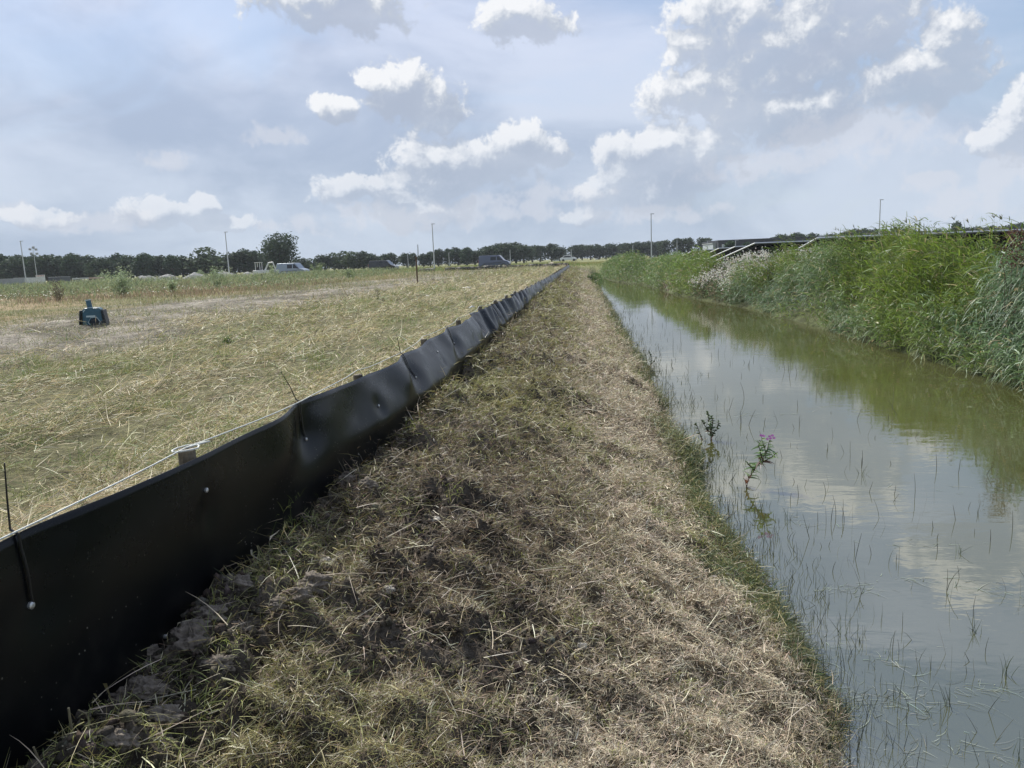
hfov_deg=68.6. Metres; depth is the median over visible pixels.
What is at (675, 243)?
tree
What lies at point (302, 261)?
tree
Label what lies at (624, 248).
tree
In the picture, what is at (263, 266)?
tree
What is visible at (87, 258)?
tree
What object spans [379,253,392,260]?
tree
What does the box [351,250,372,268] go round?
tree
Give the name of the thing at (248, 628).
soil clod
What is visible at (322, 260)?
tree
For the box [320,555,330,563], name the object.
stone
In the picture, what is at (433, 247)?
lamp post
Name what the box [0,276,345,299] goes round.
daisies
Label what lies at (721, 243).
warehouse
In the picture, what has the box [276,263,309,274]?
van
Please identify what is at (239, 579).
soil clod
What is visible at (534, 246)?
tree
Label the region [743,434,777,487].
flowering plant
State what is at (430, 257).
tree
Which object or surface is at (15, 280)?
container
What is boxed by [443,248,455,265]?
tree
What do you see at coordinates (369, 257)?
tree
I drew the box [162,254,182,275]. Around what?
tree
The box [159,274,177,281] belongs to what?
rubble heap
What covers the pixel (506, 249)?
tree
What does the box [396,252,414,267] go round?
tree
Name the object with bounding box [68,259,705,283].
verge grass
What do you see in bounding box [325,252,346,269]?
tree
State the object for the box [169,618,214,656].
soil clod
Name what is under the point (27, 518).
grass field
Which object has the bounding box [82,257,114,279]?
tree
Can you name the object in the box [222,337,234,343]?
weed
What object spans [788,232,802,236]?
tree
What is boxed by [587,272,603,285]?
sedge clumps
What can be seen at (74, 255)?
tree
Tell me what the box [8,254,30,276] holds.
tree
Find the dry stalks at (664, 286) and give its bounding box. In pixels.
[658,266,701,290]
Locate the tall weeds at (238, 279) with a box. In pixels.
[0,266,461,301]
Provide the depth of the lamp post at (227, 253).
120.71 m
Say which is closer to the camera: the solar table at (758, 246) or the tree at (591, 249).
the solar table at (758, 246)
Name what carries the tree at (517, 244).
on the ground at (372, 556)
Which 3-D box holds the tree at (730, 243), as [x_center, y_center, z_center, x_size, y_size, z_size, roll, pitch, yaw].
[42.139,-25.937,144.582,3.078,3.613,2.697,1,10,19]
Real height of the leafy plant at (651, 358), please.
0.375 m
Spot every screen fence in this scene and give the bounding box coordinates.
[0,265,569,767]
[419,268,434,271]
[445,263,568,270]
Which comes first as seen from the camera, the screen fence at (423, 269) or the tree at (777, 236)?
the screen fence at (423, 269)
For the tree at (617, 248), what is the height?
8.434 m
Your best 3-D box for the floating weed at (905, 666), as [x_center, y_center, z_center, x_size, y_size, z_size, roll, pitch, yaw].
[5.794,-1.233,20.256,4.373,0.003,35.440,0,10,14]
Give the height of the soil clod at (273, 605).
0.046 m
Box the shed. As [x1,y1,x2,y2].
[702,243,715,249]
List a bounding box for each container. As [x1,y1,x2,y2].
[0,278,24,284]
[26,277,36,285]
[48,276,70,283]
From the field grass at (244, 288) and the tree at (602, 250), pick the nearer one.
the field grass at (244, 288)
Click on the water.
(972, 425)
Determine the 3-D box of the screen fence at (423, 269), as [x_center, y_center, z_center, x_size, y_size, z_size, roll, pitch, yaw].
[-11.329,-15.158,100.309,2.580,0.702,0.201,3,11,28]
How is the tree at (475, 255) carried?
on the ground at (372, 556)
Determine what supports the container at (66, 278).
on the ground at (372, 556)
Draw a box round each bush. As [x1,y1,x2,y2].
[101,265,136,296]
[166,277,177,290]
[209,266,232,286]
[263,265,279,277]
[310,262,329,272]
[342,268,354,276]
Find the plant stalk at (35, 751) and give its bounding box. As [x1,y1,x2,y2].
[32,746,40,759]
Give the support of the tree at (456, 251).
on the ground at (372, 556)
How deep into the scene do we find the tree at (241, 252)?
238.91 m
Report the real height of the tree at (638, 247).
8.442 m
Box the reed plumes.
[807,214,1002,278]
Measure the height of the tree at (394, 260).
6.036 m
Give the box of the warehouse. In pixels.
[702,236,820,248]
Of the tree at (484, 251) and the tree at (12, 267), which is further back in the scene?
the tree at (484, 251)
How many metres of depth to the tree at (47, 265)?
227.80 m
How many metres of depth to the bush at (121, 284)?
39.18 m
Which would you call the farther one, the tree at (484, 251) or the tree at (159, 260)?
the tree at (484, 251)
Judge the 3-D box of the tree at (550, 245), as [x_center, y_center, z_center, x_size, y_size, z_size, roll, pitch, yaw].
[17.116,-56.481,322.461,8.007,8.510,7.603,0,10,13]
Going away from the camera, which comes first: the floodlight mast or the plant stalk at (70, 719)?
the plant stalk at (70, 719)
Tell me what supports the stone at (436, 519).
on the ground at (372, 556)
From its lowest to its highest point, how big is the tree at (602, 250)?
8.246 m
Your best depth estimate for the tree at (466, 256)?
276.79 m
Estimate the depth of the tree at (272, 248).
216.54 m
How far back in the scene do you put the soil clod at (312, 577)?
2.68 m
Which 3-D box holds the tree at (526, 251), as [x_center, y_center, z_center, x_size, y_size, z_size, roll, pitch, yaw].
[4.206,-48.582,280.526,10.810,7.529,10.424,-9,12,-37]
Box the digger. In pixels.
[253,262,277,275]
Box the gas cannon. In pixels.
[79,299,109,324]
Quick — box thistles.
[684,244,834,303]
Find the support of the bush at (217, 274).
on the ground at (372, 556)
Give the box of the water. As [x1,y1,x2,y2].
[600,277,1023,767]
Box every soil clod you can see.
[100,725,140,753]
[107,685,131,705]
[128,674,170,703]
[143,703,183,728]
[145,644,161,660]
[151,645,184,661]
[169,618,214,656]
[192,604,227,622]
[199,654,236,674]
[220,574,254,590]
[232,620,252,633]
[253,575,264,582]
[268,596,289,611]
[289,586,313,602]
[294,570,332,596]
[337,471,364,487]
[352,476,378,492]
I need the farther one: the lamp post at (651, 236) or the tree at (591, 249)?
the tree at (591, 249)
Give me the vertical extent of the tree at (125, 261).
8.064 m
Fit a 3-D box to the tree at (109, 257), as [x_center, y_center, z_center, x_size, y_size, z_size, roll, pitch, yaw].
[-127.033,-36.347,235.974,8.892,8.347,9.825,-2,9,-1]
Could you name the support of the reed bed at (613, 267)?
on the ground at (372, 556)
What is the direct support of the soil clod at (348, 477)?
on the ground at (372, 556)
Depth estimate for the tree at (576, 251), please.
366.27 m
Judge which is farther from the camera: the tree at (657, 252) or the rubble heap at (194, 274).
the tree at (657, 252)
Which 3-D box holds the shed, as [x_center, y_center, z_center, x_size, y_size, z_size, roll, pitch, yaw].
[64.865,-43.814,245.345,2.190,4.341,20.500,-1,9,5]
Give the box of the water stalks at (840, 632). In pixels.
[610,295,1023,767]
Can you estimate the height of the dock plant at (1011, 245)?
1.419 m
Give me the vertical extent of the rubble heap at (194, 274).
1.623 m
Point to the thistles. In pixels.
(718, 277)
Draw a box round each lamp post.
[20,241,26,282]
[225,232,229,271]
[432,225,434,267]
[651,213,653,258]
[878,199,883,233]
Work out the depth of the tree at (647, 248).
363.36 m
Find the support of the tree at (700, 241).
on the ground at (372, 556)
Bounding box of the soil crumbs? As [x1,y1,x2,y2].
[24,279,693,767]
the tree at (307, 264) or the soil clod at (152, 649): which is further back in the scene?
the tree at (307, 264)
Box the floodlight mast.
[28,246,37,274]
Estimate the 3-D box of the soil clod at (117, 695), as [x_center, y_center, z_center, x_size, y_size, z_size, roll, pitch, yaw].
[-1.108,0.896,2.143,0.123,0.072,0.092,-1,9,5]
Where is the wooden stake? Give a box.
[415,257,417,280]
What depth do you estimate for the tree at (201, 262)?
235.16 m
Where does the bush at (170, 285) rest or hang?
on the ground at (372, 556)
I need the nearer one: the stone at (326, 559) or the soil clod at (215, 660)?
the soil clod at (215, 660)
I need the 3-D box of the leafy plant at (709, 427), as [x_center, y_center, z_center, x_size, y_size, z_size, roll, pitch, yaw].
[2.428,0.538,9.326,0.336,0.431,0.134,-1,9,5]
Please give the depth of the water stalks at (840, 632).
5.05 m
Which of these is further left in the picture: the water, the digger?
the digger
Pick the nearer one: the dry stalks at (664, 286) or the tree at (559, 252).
the dry stalks at (664, 286)
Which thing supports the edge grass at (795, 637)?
on the ground at (372, 556)
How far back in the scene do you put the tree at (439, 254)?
280.00 m
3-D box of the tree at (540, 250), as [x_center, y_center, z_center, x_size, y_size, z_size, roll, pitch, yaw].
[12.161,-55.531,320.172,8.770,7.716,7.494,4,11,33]
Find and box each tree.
[0,253,12,278]
[0,256,26,278]
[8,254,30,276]
[24,254,44,276]
[28,254,63,280]
[49,254,64,276]
[58,253,80,281]
[63,252,88,280]
[73,254,98,279]
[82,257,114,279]
[100,255,118,277]
[109,255,137,277]
[111,252,125,276]
[130,253,157,276]
[150,254,169,276]
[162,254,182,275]
[176,255,197,276]
[181,247,229,274]
[222,251,244,273]
[229,248,256,272]
[242,251,266,271]
[250,255,269,271]
[258,231,299,268]
[297,258,306,267]
[303,258,314,270]
[313,254,334,269]
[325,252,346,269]
[338,251,353,269]
[338,251,363,268]
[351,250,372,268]
[362,253,383,266]
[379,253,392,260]
[383,252,400,264]
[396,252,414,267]
[410,253,417,266]
[416,253,429,266]
[426,251,433,266]
[430,248,444,265]
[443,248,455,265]
[450,247,461,265]
[459,247,474,264]
[467,251,478,264]
[476,246,495,261]
[495,242,521,260]
[508,242,527,262]
[508,244,535,262]
[527,245,535,261]
[533,245,551,261]
[545,243,558,261]
[548,246,569,260]
[565,245,584,258]
[579,244,599,259]
[593,244,606,259]
[603,244,615,258]
[605,242,616,257]
[613,242,626,255]
[617,242,633,254]
[629,241,644,255]
[641,241,657,257]
[654,241,660,255]
[656,240,672,254]
[670,238,683,255]
[678,237,695,252]
[693,237,711,249]
[723,240,734,247]
[772,233,789,237]
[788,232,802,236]
[842,228,864,235]
[864,228,886,234]
[950,220,963,231]
[999,224,1023,229]
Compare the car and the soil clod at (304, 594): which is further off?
the car
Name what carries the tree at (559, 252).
on the ground at (372, 556)
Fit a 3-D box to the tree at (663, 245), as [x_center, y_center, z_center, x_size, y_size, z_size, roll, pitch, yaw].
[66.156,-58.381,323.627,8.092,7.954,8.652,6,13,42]
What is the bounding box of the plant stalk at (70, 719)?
[67,707,73,732]
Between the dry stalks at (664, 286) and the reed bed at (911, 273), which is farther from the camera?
the dry stalks at (664, 286)
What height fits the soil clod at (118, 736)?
0.062 m
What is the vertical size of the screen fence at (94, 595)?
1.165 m
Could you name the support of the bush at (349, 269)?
on the ground at (372, 556)
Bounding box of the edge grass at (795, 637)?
[595,274,864,767]
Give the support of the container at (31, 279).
on the ground at (372, 556)
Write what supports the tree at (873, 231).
on the ground at (372, 556)
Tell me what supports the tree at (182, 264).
on the ground at (372, 556)
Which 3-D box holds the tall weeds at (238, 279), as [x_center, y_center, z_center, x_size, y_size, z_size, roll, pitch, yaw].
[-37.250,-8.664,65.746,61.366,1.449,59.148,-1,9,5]
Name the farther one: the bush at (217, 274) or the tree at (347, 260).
the tree at (347, 260)
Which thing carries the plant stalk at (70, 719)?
on the ground at (372, 556)
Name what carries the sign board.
on the ground at (372, 556)
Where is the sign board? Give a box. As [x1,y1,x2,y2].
[36,275,45,283]
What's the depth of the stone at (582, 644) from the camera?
3.03 m
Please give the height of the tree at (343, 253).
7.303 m
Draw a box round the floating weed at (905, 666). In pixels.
[690,304,1023,767]
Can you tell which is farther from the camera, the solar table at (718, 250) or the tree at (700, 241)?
the tree at (700, 241)
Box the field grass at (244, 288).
[0,263,533,387]
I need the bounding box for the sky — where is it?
[0,0,1023,277]
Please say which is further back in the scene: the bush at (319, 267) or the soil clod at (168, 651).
the bush at (319, 267)
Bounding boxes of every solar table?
[694,247,731,259]
[706,246,745,260]
[717,240,809,261]
[797,229,1023,259]
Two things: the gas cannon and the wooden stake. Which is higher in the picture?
the wooden stake
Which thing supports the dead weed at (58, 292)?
on the ground at (372, 556)
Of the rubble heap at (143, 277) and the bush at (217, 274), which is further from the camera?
the rubble heap at (143, 277)
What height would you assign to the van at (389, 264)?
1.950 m
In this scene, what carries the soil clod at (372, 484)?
on the ground at (372, 556)
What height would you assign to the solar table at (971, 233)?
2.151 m
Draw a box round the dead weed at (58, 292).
[47,280,66,300]
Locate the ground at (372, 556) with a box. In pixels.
[0,254,1023,767]
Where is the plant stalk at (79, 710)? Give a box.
[78,709,92,726]
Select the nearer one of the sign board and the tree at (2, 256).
the sign board
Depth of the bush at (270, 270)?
80.26 m
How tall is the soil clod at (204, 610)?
0.070 m
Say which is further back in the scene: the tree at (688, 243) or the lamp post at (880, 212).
the tree at (688, 243)
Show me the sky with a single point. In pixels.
(128, 127)
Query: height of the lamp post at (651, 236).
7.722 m
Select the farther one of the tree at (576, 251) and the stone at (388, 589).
the tree at (576, 251)
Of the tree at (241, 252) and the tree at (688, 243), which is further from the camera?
the tree at (688, 243)
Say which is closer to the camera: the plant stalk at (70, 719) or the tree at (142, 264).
the plant stalk at (70, 719)
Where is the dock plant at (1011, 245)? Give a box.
[994,227,1023,310]
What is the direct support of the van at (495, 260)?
on the ground at (372, 556)
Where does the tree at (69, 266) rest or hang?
on the ground at (372, 556)
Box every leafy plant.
[641,350,657,366]
[693,411,720,438]
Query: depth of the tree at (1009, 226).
301.66 m
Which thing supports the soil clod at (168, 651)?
on the ground at (372, 556)
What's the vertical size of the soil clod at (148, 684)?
0.084 m
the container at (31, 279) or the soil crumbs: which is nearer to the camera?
the soil crumbs
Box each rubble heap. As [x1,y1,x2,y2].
[136,276,155,282]
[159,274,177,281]
[183,272,204,278]
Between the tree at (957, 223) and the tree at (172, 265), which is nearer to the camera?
the tree at (172, 265)
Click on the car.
(564, 258)
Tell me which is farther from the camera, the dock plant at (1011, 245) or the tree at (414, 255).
the tree at (414, 255)
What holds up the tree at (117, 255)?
on the ground at (372, 556)
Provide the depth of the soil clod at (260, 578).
2.71 m
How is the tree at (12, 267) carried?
on the ground at (372, 556)
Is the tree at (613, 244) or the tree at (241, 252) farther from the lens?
the tree at (613, 244)
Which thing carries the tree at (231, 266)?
on the ground at (372, 556)
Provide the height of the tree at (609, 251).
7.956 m
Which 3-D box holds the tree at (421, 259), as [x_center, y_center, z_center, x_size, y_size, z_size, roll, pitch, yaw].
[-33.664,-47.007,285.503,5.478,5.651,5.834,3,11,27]
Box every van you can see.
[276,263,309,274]
[368,260,398,270]
[478,255,510,265]
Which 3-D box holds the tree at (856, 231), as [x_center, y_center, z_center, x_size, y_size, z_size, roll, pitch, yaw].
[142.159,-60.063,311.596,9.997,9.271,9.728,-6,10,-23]
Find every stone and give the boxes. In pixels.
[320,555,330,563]
[383,585,395,593]
[431,516,440,521]
[577,642,586,649]
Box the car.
[560,255,576,261]
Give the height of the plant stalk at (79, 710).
0.112 m
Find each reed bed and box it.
[599,245,731,296]
[715,212,1023,394]
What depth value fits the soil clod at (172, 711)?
1.94 m
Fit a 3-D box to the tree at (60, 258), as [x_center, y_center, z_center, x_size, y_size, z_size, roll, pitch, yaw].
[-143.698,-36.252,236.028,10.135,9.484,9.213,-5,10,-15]
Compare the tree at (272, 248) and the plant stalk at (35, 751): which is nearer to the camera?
the plant stalk at (35, 751)
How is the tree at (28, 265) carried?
on the ground at (372, 556)
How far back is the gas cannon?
15.82 m
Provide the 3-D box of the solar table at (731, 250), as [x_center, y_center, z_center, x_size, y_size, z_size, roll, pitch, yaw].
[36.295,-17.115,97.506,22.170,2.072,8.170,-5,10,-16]
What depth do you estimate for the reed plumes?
19.89 m
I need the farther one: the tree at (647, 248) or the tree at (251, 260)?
the tree at (647, 248)
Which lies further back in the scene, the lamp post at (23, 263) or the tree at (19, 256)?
the tree at (19, 256)

